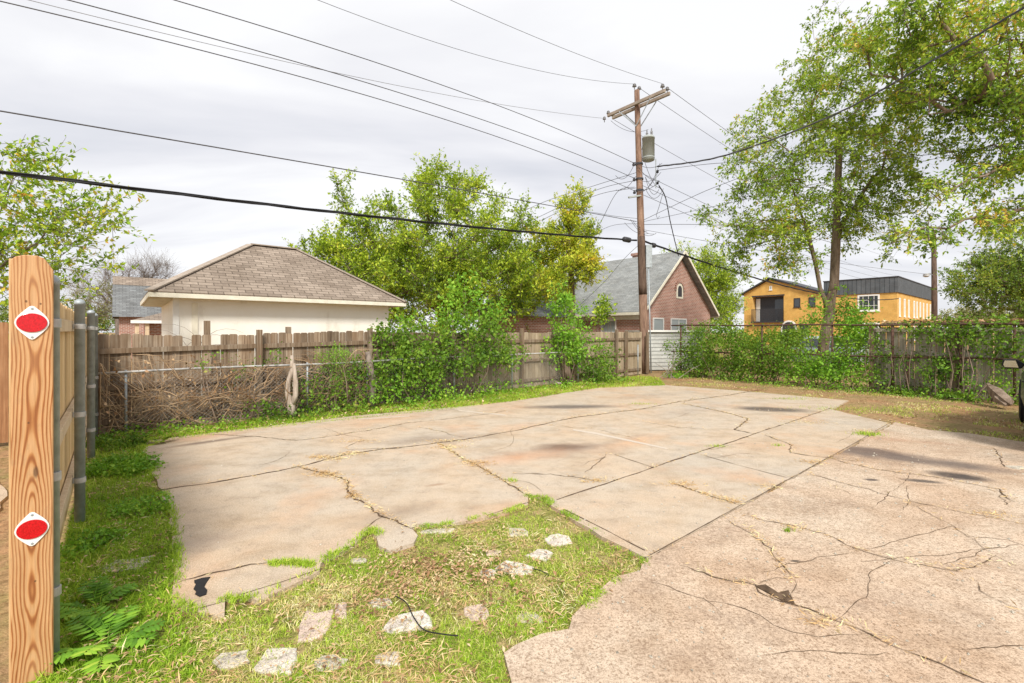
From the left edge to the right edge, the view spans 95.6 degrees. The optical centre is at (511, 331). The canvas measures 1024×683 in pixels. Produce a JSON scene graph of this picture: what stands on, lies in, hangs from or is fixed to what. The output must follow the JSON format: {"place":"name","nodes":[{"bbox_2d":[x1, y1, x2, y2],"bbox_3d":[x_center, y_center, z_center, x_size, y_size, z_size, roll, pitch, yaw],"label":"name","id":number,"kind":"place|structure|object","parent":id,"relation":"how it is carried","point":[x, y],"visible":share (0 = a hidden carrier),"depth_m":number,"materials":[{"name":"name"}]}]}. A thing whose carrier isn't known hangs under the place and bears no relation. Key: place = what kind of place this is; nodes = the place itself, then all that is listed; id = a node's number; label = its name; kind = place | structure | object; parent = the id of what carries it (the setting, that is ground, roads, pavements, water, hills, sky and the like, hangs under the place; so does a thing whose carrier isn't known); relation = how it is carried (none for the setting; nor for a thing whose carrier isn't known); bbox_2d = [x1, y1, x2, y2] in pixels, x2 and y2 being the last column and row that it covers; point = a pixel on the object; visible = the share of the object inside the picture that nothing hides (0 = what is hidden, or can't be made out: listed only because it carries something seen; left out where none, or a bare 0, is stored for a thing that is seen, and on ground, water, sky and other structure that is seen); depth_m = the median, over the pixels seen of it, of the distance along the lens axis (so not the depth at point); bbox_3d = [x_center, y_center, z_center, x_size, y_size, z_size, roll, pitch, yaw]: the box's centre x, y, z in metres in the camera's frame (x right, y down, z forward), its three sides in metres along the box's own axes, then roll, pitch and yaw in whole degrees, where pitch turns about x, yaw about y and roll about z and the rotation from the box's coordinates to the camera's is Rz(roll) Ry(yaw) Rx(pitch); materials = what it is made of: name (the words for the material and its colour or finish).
{"place":"outdoors","nodes":[
{"label":"outdoors","id":0,"kind":"place"},
{"bbox_2d":[25,437,221,682],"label":"lawn","id":1,"kind":"structure","parent":0,"point":[161,634],"depth_m":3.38,"materials":[{"name":"plant"}]},
{"bbox_2d":[60,517,132,567],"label":"weed","id":2,"kind":"object","parent":1,"relation":"on","point":[84,543],"visible":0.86,"depth_m":3.54,"materials":[{"name":"green plant"}]},
{"bbox_2d":[60,574,137,619],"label":"weed","id":3,"kind":"object","parent":1,"relation":"on","point":[104,585],"visible":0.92,"depth_m":2.83,"materials":[{"name":"green plant"}]},
{"bbox_2d":[44,605,165,676],"bbox_3d":[-2.136,1.603,2.443,0.500,0.159,0.517,0,0,0],"label":"weed","id":4,"kind":"object","parent":1,"relation":"on","point":[101,624],"visible":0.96,"depth_m":2.47,"materials":[{"name":"green plant"}]},
{"bbox_2d":[85,428,151,452],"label":"weed","id":5,"kind":"object","parent":1,"relation":"on","point":[130,440],"visible":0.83,"depth_m":6.67,"materials":[{"name":"green plant"}]},
{"bbox_2d":[85,449,165,477],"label":"weed","id":6,"kind":"object","parent":1,"relation":"on","point":[116,464],"visible":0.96,"depth_m":5.44,"materials":[{"name":"green plant"}]},
{"bbox_2d":[102,556,152,572],"bbox_3d":[-2.747,1.699,3.305,0.283,0.086,0.228,0,0,-17],"label":"paving stone","id":7,"kind":"object","parent":1,"relation":"on","point":[135,565],"visible":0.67,"depth_m":3.30,"materials":[{"name":"stone"}]},
{"bbox_2d":[102,489,174,519],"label":"weed","id":8,"kind":"object","parent":1,"relation":"on","point":[124,508],"visible":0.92,"depth_m":4.24,"materials":[{"name":"green plant"}]},
{"bbox_2d":[60,445,217,682],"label":"straw","id":9,"kind":"object","parent":1,"relation":"on","point":[122,646],"visible":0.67,"depth_m":2.38,"materials":[{"name":"plant"}]},
{"bbox_2d":[112,276,166,358],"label":"house","id":10,"kind":"structure","parent":0,"point":[129,293],"depth_m":28.27,"materials":[{"name":"grey brick"}]},
{"bbox_2d":[129,313,161,335],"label":"shed","id":11,"kind":"structure","parent":10,"relation":"attached to","point":[151,321],"depth_m":20.73,"materials":[{"name":"beige brick"}]},
{"bbox_2d":[140,243,406,376],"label":"garage","id":12,"kind":"structure","parent":0,"point":[248,289],"depth_m":12.88,"materials":[{"name":"beige paint"}]},
{"bbox_2d":[136,498,641,682],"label":"lawn","id":13,"kind":"structure","parent":0,"point":[540,512],"depth_m":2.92,"materials":[{"name":"plant"}]},
{"bbox_2d":[212,650,249,670],"bbox_3d":[-1.423,1.700,2.358,0.186,0.083,0.138,0,0,-17],"label":"paving stone","id":14,"kind":"object","parent":13,"relation":"on","point":[226,660],"visible":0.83,"depth_m":2.35,"materials":[{"name":"stone"}]},
{"bbox_2d":[252,648,296,675],"bbox_3d":[-1.182,1.700,2.346,0.204,0.085,0.200,0,0,-4],"label":"paving stone","id":15,"kind":"object","parent":13,"relation":"on","point":[289,654],"visible":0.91,"depth_m":2.33,"materials":[{"name":"stone"}]},
{"bbox_2d":[298,609,333,643],"bbox_3d":[-1.121,1.700,2.648,0.181,0.085,0.308,0,0,-14],"label":"paving stone","id":16,"kind":"object","parent":13,"relation":"on","point":[313,619],"visible":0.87,"depth_m":2.62,"materials":[{"name":"stone"}]},
{"bbox_2d":[314,654,347,671],"bbox_3d":[-0.919,1.701,2.332,0.165,0.083,0.115,0,0,22],"label":"paving stone","id":17,"kind":"object","parent":13,"relation":"on","point":[334,663],"visible":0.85,"depth_m":2.33,"materials":[{"name":"stone"}]},
{"bbox_2d":[375,651,399,666],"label":"paving stone","id":18,"kind":"object","parent":13,"relation":"on","point":[377,661],"visible":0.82,"depth_m":2.35,"materials":[{"name":"stone"}]},
{"bbox_2d":[137,496,646,682],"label":"straw","id":19,"kind":"object","parent":13,"relation":"on","point":[442,654],"visible":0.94,"depth_m":2.70,"materials":[{"name":"beige plant"}]},
{"bbox_2d":[381,610,431,634],"bbox_3d":[-0.607,1.696,2.648,0.294,0.092,0.166,0,0,-20],"label":"paving stone","id":20,"kind":"object","parent":13,"relation":"on","point":[425,620],"visible":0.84,"depth_m":2.63,"materials":[{"name":"stone"}]},
{"bbox_2d":[464,604,488,621],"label":"paving stone","id":21,"kind":"object","parent":13,"relation":"on","point":[468,613],"visible":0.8,"depth_m":2.75,"materials":[{"name":"stone"}]},
{"bbox_2d":[495,560,533,575],"bbox_3d":[0.021,1.700,3.264,0.254,0.084,0.188,0,0,29],"label":"paving stone","id":22,"kind":"object","parent":13,"relation":"on","point":[529,567],"visible":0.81,"depth_m":3.25,"materials":[{"name":"stone"}]},
{"bbox_2d":[525,549,552,561],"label":"paving stone","id":23,"kind":"object","parent":13,"relation":"on","point":[537,553],"visible":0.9,"depth_m":3.44,"materials":[{"name":"stone"}]},
{"bbox_2d":[545,534,571,546],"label":"paving stone","id":24,"kind":"object","parent":13,"relation":"on","point":[560,539],"visible":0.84,"depth_m":3.68,"materials":[{"name":"stone"}]},
{"bbox_2d":[0,333,1023,682],"bbox_3d":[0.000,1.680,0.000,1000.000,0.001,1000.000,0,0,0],"label":"ground","id":25,"kind":"structure","parent":0,"point":[964,423],"depth_m":9.37,"materials":[{"name":"soil"}]},
{"bbox_2d":[0,322,8,442],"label":"wooden fence","id":26,"kind":"object","parent":25,"relation":"on","point":[4,382],"visible":0.06,"depth_m":6.74,"materials":[{"name":"brown wood"}]},
{"bbox_2d":[9,255,53,682],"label":"fence post","id":27,"kind":"object","parent":25,"relation":"on","point":[31,464],"visible":0.99,"depth_m":2.18,"materials":[{"name":"brown wood"}]},
{"bbox_2d":[0,295,114,334],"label":"tree","id":28,"kind":"object","parent":25,"relation":"on","point":[4,316],"visible":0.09,"depth_m":43.87,"materials":[{"name":"green plant"}]},
{"bbox_2d":[54,275,98,664],"bbox_3d":[-4.447,0.685,4.789,0.154,1.930,6.654,0,0,-41],"label":"wooden fence","id":29,"kind":"object","parent":25,"relation":"on","point":[76,378],"visible":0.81,"depth_m":4.00,"materials":[{"name":"brown wood"}]},
{"bbox_2d":[0,123,155,322],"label":"tree","id":30,"kind":"object","parent":25,"relation":"on","point":[52,228],"visible":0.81,"depth_m":8.54,"materials":[{"name":"green leaves"},{"name":"grey bark"}]},
{"bbox_2d":[61,274,116,325],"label":"shrub","id":31,"kind":"object","parent":25,"relation":"on","point":[106,309],"visible":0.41,"depth_m":29.68,"materials":[{"name":"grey plant"}]},
{"bbox_2d":[62,241,179,334],"bbox_3d":[-28.771,-2.420,34.341,8.938,8.146,6.509,0,0,-20],"label":"tree","id":32,"kind":"object","parent":25,"relation":"on","point":[141,267],"visible":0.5,"depth_m":33.56,"materials":[{"name":"grey plant"}]},
{"bbox_2d":[85,414,266,442],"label":"weed","id":33,"kind":"object","parent":25,"relation":"on","point":[166,427],"visible":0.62,"depth_m":7.58,"materials":[{"name":"green plant"}]},
{"bbox_2d":[99,324,390,434],"bbox_3d":[-4.438,0.790,9.122,5.501,1.827,0.838,0,0,-43],"label":"vine tangle","id":34,"kind":"object","parent":25,"relation":"on","point":[238,393],"visible":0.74,"depth_m":8.03,"materials":[{"name":"brown plant"}]},
{"bbox_2d":[194,341,377,424],"bbox_3d":[-4.187,0.920,9.104,0.831,1.476,3.515,0,0,45],"label":"vine","id":35,"kind":"object","parent":25,"relation":"on","point":[209,397],"visible":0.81,"depth_m":8.48,"materials":[{"name":"brown plant"}]},
{"bbox_2d":[285,355,298,416],"bbox_3d":[-4.207,1.039,8.853,0.234,1.154,0.185,0,0,32],"label":"dead trunk","id":36,"kind":"object","parent":25,"relation":"on","point":[291,401],"visible":0.94,"depth_m":8.83,"materials":[{"name":"beige wood"}]},
{"bbox_2d":[236,354,387,420],"bbox_3d":[-3.848,1.173,9.299,1.363,1.364,2.960,0,0,43],"label":"vine","id":37,"kind":"object","parent":25,"relation":"on","point":[298,410],"visible":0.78,"depth_m":9.30,"materials":[{"name":"green plant"}]},
{"bbox_2d":[313,341,358,411],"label":"vine","id":38,"kind":"object","parent":25,"relation":"on","point":[332,367],"visible":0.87,"depth_m":9.49,"materials":[{"name":"green plant"}]},
{"bbox_2d":[98,345,637,432],"bbox_3d":[-0.819,1.075,12.216,15.040,1.150,0.076,0,0,-43],"label":"chain link fence","id":39,"kind":"object","parent":25,"relation":"on","point":[125,372],"visible":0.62,"depth_m":8.85,"materials":[{"name":"metal"}]},
{"bbox_2d":[98,321,648,435],"bbox_3d":[-0.658,0.730,12.751,16.001,1.840,0.290,0,0,-43],"label":"wooden fence","id":40,"kind":"object","parent":25,"relation":"on","point":[169,347],"visible":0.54,"depth_m":9.01,"materials":[{"name":"brown wood"}]},
{"bbox_2d":[103,375,664,440],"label":"grass","id":41,"kind":"structure","parent":25,"relation":"on","point":[488,399],"depth_m":10.38,"materials":[{"name":"green plant"}]},
{"bbox_2d":[365,351,376,405],"bbox_3d":[-3.035,1.020,10.000,0.223,1.177,0.205,0,0,-37],"label":"tree trunk","id":42,"kind":"object","parent":41,"relation":"on","point":[368,360],"visible":0.72,"depth_m":9.95,"materials":[{"name":"grey plant"}]},
{"bbox_2d":[282,147,577,333],"bbox_3d":[-3.332,-3.203,20.775,12.953,9.740,7.712,0,0,0],"label":"tree","id":43,"kind":"object","parent":25,"relation":"on","point":[381,263],"visible":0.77,"depth_m":19.58,"materials":[{"name":"green plant"}]},
{"bbox_2d":[352,307,531,404],"bbox_3d":[-1.553,0.558,11.576,5.201,2.350,2.086,0,0,-42],"label":"vine","id":44,"kind":"object","parent":25,"relation":"on","point":[481,352],"visible":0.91,"depth_m":11.06,"materials":[{"name":"green plant"}]},
{"bbox_2d":[388,264,514,396],"bbox_3d":[-1.427,-0.043,11.999,3.676,3.397,1.259,0,0,-39],"label":"tree","id":45,"kind":"object","parent":25,"relation":"on","point":[464,288],"visible":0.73,"depth_m":11.97,"materials":[{"name":"green plant"}]},
{"bbox_2d":[343,225,576,328],"bbox_3d":[-3.785,-2.426,27.919,15.520,8.164,7.978,0,0,0],"label":"tree","id":46,"kind":"object","parent":25,"relation":"on","point":[411,296],"visible":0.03,"depth_m":26.51,"materials":[{"name":"green plant"}]},
{"bbox_2d":[346,365,598,409],"bbox_3d":[-0.452,1.357,11.924,7.403,1.254,1.679,0,0,-41],"label":"vine","id":47,"kind":"object","parent":25,"relation":"on","point":[444,396],"visible":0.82,"depth_m":10.71,"materials":[{"name":"green plant"}]},
{"bbox_2d":[478,298,575,332],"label":"shed","id":48,"kind":"structure","parent":25,"relation":"on","point":[539,325],"depth_m":22.37,"materials":[{"name":"grey brick"}]},
{"bbox_2d":[37,376,1021,682],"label":"leaf litter","id":49,"kind":"object","parent":25,"relation":"on","point":[427,572],"visible":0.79,"depth_m":3.10,"materials":[{"name":"brown plant"}]},
{"bbox_2d":[523,176,612,330],"bbox_3d":[2.361,-2.582,20.271,3.887,8.481,3.847,0,0,0],"label":"tree","id":50,"kind":"object","parent":25,"relation":"on","point":[575,251],"visible":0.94,"depth_m":19.91,"materials":[{"name":"green plant"}]},
{"bbox_2d":[540,279,606,383],"bbox_3d":[1.852,0.018,14.647,2.628,3.284,1.432,0,0,-44],"label":"vine","id":51,"kind":"object","parent":25,"relation":"on","point":[566,302],"visible":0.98,"depth_m":14.36,"materials":[{"name":"green plant"}]},
{"bbox_2d":[575,333,628,383],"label":"vine","id":52,"kind":"object","parent":25,"relation":"on","point":[598,374],"visible":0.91,"depth_m":15.25,"materials":[{"name":"green plant"}]},
{"bbox_2d":[588,291,617,332],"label":"vine","id":53,"kind":"object","parent":25,"relation":"on","point":[602,310],"visible":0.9,"depth_m":17.04,"materials":[{"name":"green plant"}]},
{"bbox_2d":[603,83,669,372],"bbox_3d":[4.877,-4.062,18.414,2.218,11.435,2.317,0,0,0],"label":"utility pole","id":54,"kind":"object","parent":25,"relation":"on","point":[645,152],"visible":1,"depth_m":18.27,"materials":[{"name":"wood"}]},
{"bbox_2d":[29,0,596,117],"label":"power line","id":55,"kind":"object","parent":54,"relation":"attached to","point":[272,58],"visible":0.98,"depth_m":10.91,"materials":[{"name":"metal"}]},
{"bbox_2d":[0,1,633,190],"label":"power line","id":56,"kind":"object","parent":54,"relation":"attached to","point":[272,69],"visible":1,"depth_m":9.64,"materials":[{"name":"metal"}]},
{"bbox_2d":[0,170,636,240],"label":"power line","id":57,"kind":"object","parent":54,"relation":"attached to","point":[29,175],"visible":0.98,"depth_m":9.60,"materials":[{"name":"black rubber"}]},
{"bbox_2d":[0,110,636,221],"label":"power line","id":58,"kind":"object","parent":54,"relation":"attached to","point":[274,157],"visible":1,"depth_m":9.67,"materials":[{"name":"metal"}]},
{"bbox_2d":[68,0,632,177],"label":"power line","id":59,"kind":"object","parent":54,"relation":"attached to","point":[314,67],"visible":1,"depth_m":10.23,"materials":[{"name":"metal"}]},
{"bbox_2d":[174,0,632,162],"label":"power line","id":60,"kind":"object","parent":54,"relation":"attached to","point":[378,63],"visible":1,"depth_m":11.13,"materials":[{"name":"metal"}]},
{"bbox_2d":[645,241,898,299],"bbox_3d":[22.423,-3.084,33.004,45.000,1.120,0.081,0,0,-40],"label":"power line","id":61,"kind":"object","parent":54,"relation":"attached to","point":[752,276],"visible":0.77,"depth_m":24.87,"materials":[{"name":"black rubber"}]},
{"bbox_2d":[644,32,1022,219],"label":"service drop","id":62,"kind":"object","parent":54,"relation":"attached to","point":[850,114],"visible":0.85,"depth_m":14.04,"materials":[{"name":"metal"}]},
{"bbox_2d":[657,6,1023,166],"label":"service drop","id":63,"kind":"object","parent":54,"relation":"attached to","point":[964,42],"visible":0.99,"depth_m":13.23,"materials":[{"name":"metal"}]},
{"bbox_2d":[661,238,751,335],"bbox_3d":[15.825,-2.973,37.345,5.752,9.256,6.963,0,0,-29],"label":"tree","id":64,"kind":"object","parent":25,"relation":"on","point":[720,280],"visible":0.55,"depth_m":36.47,"materials":[{"name":"green plant"}]},
{"bbox_2d":[660,314,827,384],"bbox_3d":[7.665,0.667,15.940,2.041,2.700,5.606,0,0,-38],"label":"vine","id":65,"kind":"object","parent":25,"relation":"on","point":[737,349],"visible":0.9,"depth_m":15.68,"materials":[{"name":"green plant"}]},
{"bbox_2d":[687,324,807,368],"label":"shrub","id":66,"kind":"object","parent":25,"relation":"on","point":[755,336],"visible":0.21,"depth_m":19.13,"materials":[{"name":"green plant"}]},
{"bbox_2d":[793,284,859,375],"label":"shrub","id":67,"kind":"object","parent":25,"relation":"on","point":[814,320],"visible":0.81,"depth_m":16.24,"materials":[{"name":"green plant"}]},
{"bbox_2d":[688,0,965,375],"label":"tree","id":68,"kind":"object","parent":25,"relation":"on","point":[837,223],"visible":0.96,"depth_m":15.99,"materials":[{"name":"green plant"}]},
{"bbox_2d":[770,298,886,390],"bbox_3d":[9.227,0.373,13.641,1.763,2.684,3.380,0,0,-44],"label":"vine","id":69,"kind":"object","parent":25,"relation":"on","point":[839,371],"visible":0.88,"depth_m":13.40,"materials":[{"name":"green plant"}]},
{"bbox_2d":[791,336,868,368],"bbox_3d":[14.661,0.957,20.566,4.520,1.477,2.323,0,0,-20],"label":"parked car","id":70,"kind":"object","parent":25,"relation":"on","point":[815,343],"visible":0.11,"depth_m":19.69,"materials":[{"name":"white paint"}]},
{"bbox_2d":[671,323,1023,403],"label":"pipe fence","id":71,"kind":"object","parent":25,"relation":"on","point":[908,356],"visible":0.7,"depth_m":12.44,"materials":[{"name":"grey metal"}]},
{"bbox_2d":[830,297,880,374],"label":"shrub","id":72,"kind":"object","parent":25,"relation":"on","point":[840,306],"visible":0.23,"depth_m":17.99,"materials":[{"name":"green plant"}]},
{"bbox_2d":[715,375,1017,406],"bbox_3d":[9.166,1.603,13.048,1.247,0.501,7.020,0,0,-38],"label":"grass strip","id":73,"kind":"object","parent":25,"relation":"on","point":[859,389],"visible":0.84,"depth_m":12.62,"materials":[{"name":"green plant"}]},
{"bbox_2d":[823,276,930,344],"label":"apartment building","id":74,"kind":"structure","parent":25,"relation":"on","point":[913,301],"depth_m":52.16,"materials":[{"name":"yellow stucco"},{"name":"charcoal metal"},{"name":"pale glass"}]},
{"bbox_2d":[858,294,879,311],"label":"window","id":75,"kind":"structure","parent":74,"relation":"in","point":[874,296],"depth_m":51.73,"materials":[{"name":"white paint"}]},
{"bbox_2d":[861,319,947,393],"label":"vine","id":76,"kind":"object","parent":25,"relation":"on","point":[902,355],"visible":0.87,"depth_m":12.20,"materials":[{"name":"green plant"}]},
{"bbox_2d":[829,0,1023,264],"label":"tree","id":77,"kind":"object","parent":25,"relation":"on","point":[987,92],"visible":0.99,"depth_m":12.83,"materials":[{"name":"green plant"}]},
{"bbox_2d":[923,231,941,351],"bbox_3d":[27.263,-2.451,29.979,2.098,8.201,0.370,0,0,-6],"label":"utility pole","id":78,"kind":"object","parent":25,"relation":"on","point":[934,302],"visible":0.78,"depth_m":29.89,"materials":[{"name":"wood"}]},
{"bbox_2d":[856,370,1018,404],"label":"vine","id":79,"kind":"object","parent":25,"relation":"on","point":[951,394],"visible":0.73,"depth_m":11.78,"materials":[{"name":"green plant"}]},
{"bbox_2d":[869,322,1023,401],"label":"wooden fence","id":80,"kind":"object","parent":25,"relation":"on","point":[899,342],"visible":0.41,"depth_m":11.91,"materials":[{"name":"brown wood"}]},
{"bbox_2d":[882,318,1023,322],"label":"leaf litter","id":81,"kind":"object","parent":80,"relation":"on","point":[968,320],"visible":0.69,"depth_m":11.64,"materials":[{"name":"plant"}]},
{"bbox_2d":[874,349,1022,404],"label":"vine","id":82,"kind":"object","parent":25,"relation":"on","point":[975,381],"visible":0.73,"depth_m":11.16,"materials":[{"name":"green plant"}]},
{"bbox_2d":[898,307,1023,401],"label":"vine","id":83,"kind":"object","parent":25,"relation":"on","point":[971,330],"visible":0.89,"depth_m":11.24,"materials":[{"name":"green plant"}]},
{"bbox_2d":[930,213,1023,327],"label":"tree","id":84,"kind":"object","parent":25,"relation":"on","point":[993,279],"visible":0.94,"depth_m":19.58,"materials":[{"name":"green plant"}]},
{"bbox_2d":[938,301,1017,327],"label":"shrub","id":85,"kind":"object","parent":25,"relation":"on","point":[966,311],"visible":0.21,"depth_m":69.60,"materials":[{"name":"green plant"}]},
{"bbox_2d":[987,383,1013,405],"bbox_3d":[10.698,1.400,10.235,0.286,0.428,0.810,0,0,19],"label":"rock","id":86,"kind":"object","parent":25,"relation":"on","point":[998,395],"visible":1,"depth_m":10.07,"materials":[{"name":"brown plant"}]},
{"bbox_2d":[0,0,1023,332],"label":"sky","id":87,"kind":"structure","parent":0,"point":[718,56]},
{"bbox_2d":[142,385,890,619],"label":"parking lot","id":88,"kind":"structure","parent":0,"point":[243,520],"depth_m":5.50,"materials":[{"name":"concrete"}]},
{"bbox_2d":[194,577,209,596],"bbox_3d":[-1.998,1.647,2.991,0.091,0.005,0.254,0,0,-33],"label":"tar patch","id":89,"kind":"object","parent":88,"relation":"on","point":[200,589],"visible":1,"depth_m":2.99,"materials":[{"name":"black asphalt"}]},
{"bbox_2d":[134,394,650,619],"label":"grass","id":90,"kind":"structure","parent":88,"relation":"on","point":[306,563],"depth_m":3.41,"materials":[{"name":"green plant"}]},
{"bbox_2d":[358,410,666,448],"bbox_3d":[-0.035,1.648,8.336,5.550,0.002,1.658,0,0,24],"label":"bay marking","id":91,"kind":"object","parent":88,"relation":"on","point":[596,433],"visible":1,"depth_m":7.47,"materials":[{"name":"white paint"}]},
{"bbox_2d":[155,384,1023,675],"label":"straw","id":92,"kind":"object","parent":88,"relation":"on","point":[473,462],"visible":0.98,"depth_m":4.71,"materials":[{"name":"plant"}]},
{"bbox_2d":[156,385,1023,682],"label":"soil joint","id":93,"kind":"object","parent":88,"relation":"on","point":[778,595],"visible":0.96,"depth_m":3.91,"materials":[{"name":"brown soil"}]},
{"bbox_2d":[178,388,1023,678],"bbox_3d":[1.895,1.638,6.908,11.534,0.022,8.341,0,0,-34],"label":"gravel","id":94,"kind":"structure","parent":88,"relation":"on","point":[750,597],"depth_m":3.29,"materials":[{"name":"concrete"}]},
{"bbox_2d":[505,396,938,586],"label":"grass","id":95,"kind":"structure","parent":88,"relation":"on","point":[512,584],"depth_m":7.51,"materials":[{"name":"green plant"}]},
{"bbox_2d":[545,250,719,357],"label":"brick house","id":96,"kind":"structure","parent":0,"point":[679,293],"depth_m":25.64,"materials":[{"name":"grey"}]},
{"bbox_2d":[670,318,686,329],"bbox_3d":[9.153,-0.025,25.488,1.600,1.350,0.070,0,0,-40],"label":"window","id":97,"kind":"structure","parent":96,"relation":"in","point":[673,321],"depth_m":25.35,"materials":[{"name":"white paint"}]},
{"bbox_2d":[625,330,703,369],"bbox_3d":[6.857,0.800,20.811,2.800,1.700,2.200,0,0,-10],"label":"fence","id":98,"kind":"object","parent":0,"point":[659,338],"depth_m":19.73,"materials":[{"name":"white metal"}]},
{"bbox_2d":[504,422,1023,682],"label":"driveway","id":99,"kind":"structure","parent":0,"point":[967,605],"depth_m":2.96,"materials":[{"name":"concrete"}]},
{"bbox_2d":[1002,359,1023,421],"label":"parked car","id":100,"kind":"object","parent":99,"relation":"on","point":[1012,363],"visible":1,"depth_m":8.14,"materials":[{"name":"black paint"}]},
{"bbox_2d":[741,277,826,343],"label":"apartment building","id":101,"kind":"structure","parent":0,"point":[769,303],"depth_m":58.65,"materials":[{"name":"yellow stucco"},{"name":"charcoal metal"},{"name":"dark glass"}]},
{"bbox_2d":[668,376,1023,441],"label":"grass","id":102,"kind":"structure","parent":0,"point":[995,425],"depth_m":9.86,"materials":[{"name":"green plant"}]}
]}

